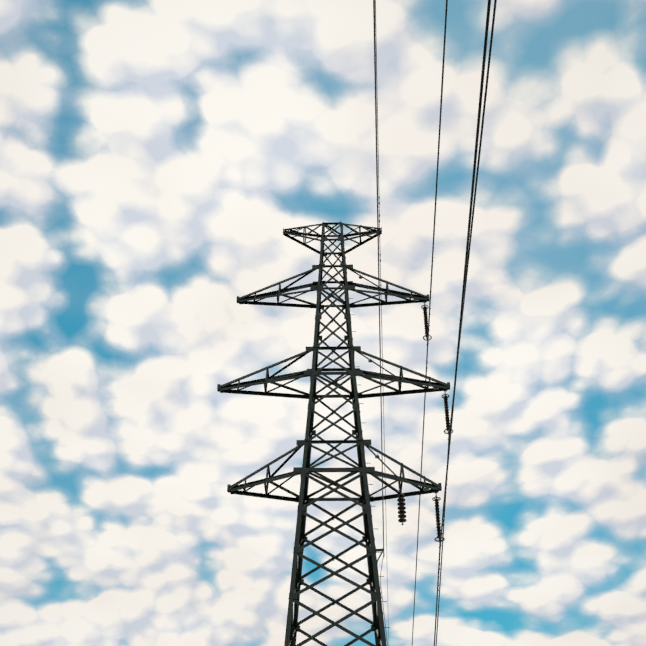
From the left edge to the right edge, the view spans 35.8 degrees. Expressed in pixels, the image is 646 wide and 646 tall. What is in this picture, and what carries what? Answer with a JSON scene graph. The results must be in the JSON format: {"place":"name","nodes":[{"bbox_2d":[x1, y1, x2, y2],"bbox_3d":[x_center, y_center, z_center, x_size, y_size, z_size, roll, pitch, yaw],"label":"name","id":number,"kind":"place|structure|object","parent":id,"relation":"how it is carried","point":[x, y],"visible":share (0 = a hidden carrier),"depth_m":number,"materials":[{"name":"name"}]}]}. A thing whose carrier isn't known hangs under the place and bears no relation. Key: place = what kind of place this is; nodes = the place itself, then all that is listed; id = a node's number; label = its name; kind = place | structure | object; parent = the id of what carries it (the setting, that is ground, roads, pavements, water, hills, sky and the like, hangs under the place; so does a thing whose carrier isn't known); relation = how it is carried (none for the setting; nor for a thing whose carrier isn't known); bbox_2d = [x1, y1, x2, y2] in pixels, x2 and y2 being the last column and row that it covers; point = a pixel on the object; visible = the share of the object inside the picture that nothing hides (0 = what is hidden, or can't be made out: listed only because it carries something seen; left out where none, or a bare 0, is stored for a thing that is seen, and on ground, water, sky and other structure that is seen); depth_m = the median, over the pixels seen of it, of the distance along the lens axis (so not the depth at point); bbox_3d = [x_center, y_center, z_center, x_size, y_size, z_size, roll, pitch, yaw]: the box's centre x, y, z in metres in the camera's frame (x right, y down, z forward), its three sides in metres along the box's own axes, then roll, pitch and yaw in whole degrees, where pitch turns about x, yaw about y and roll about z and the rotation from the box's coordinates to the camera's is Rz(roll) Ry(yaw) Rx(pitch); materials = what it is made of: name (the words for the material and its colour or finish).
{"place":"outdoors","nodes":[
{"label":"outdoors","id":0,"kind":"place"},
{"bbox_2d":[0,0,645,645],"label":"sky","id":1,"kind":"structure","parent":0,"point":[157,156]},
{"label":"ground","id":2,"kind":"structure","parent":0,"visible":0},
{"bbox_2d":[217,222,449,645],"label":"transmission tower","id":3,"kind":"structure","parent":2,"relation":"on","point":[305,500],"depth_m":34.21,"materials":[{"name":"black metal"}]},
{"bbox_2d":[397,494,406,522],"bbox_3d":[2.576,6.055,32.704,0.276,0.961,0.274,-1,-37,1],"label":"disc insulator string","id":4,"kind":"object","parent":3,"relation":"hanging from","point":[403,503],"visible":0.79,"depth_m":32.65,"materials":[{"name":"ceramic"}]},
{"bbox_2d":[370,235,452,555],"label":"insulator fittings","id":5,"kind":"object","parent":3,"relation":"attached to","point":[445,394],"visible":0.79,"depth_m":34.18,"materials":[{"name":"black metal"}]},
{"bbox_2d":[359,276,378,457],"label":"bird guard domes","id":6,"kind":"structure","parent":5,"relation":"attached to","point":[370,361],"depth_m":35.53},
{"bbox_2d":[373,0,496,645],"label":"power lines","id":7,"kind":"object","parent":5,"relation":"hanging from","point":[469,232],"visible":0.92,"depth_m":23.09,"materials":[{"name":"metal"}]},
{"bbox_2d":[378,197,450,590],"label":"vibration dampers","id":8,"kind":"object","parent":7,"relation":"attached to","point":[382,471],"visible":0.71,"depth_m":29.91,"materials":[{"name":"grey metal"}]},
{"bbox_2d":[423,307,449,538],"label":"insulator strings","id":9,"kind":"object","parent":5,"relation":"attached to","point":[437,508],"visible":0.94,"depth_m":34.68,"materials":[{"name":"plastic"}]}
]}

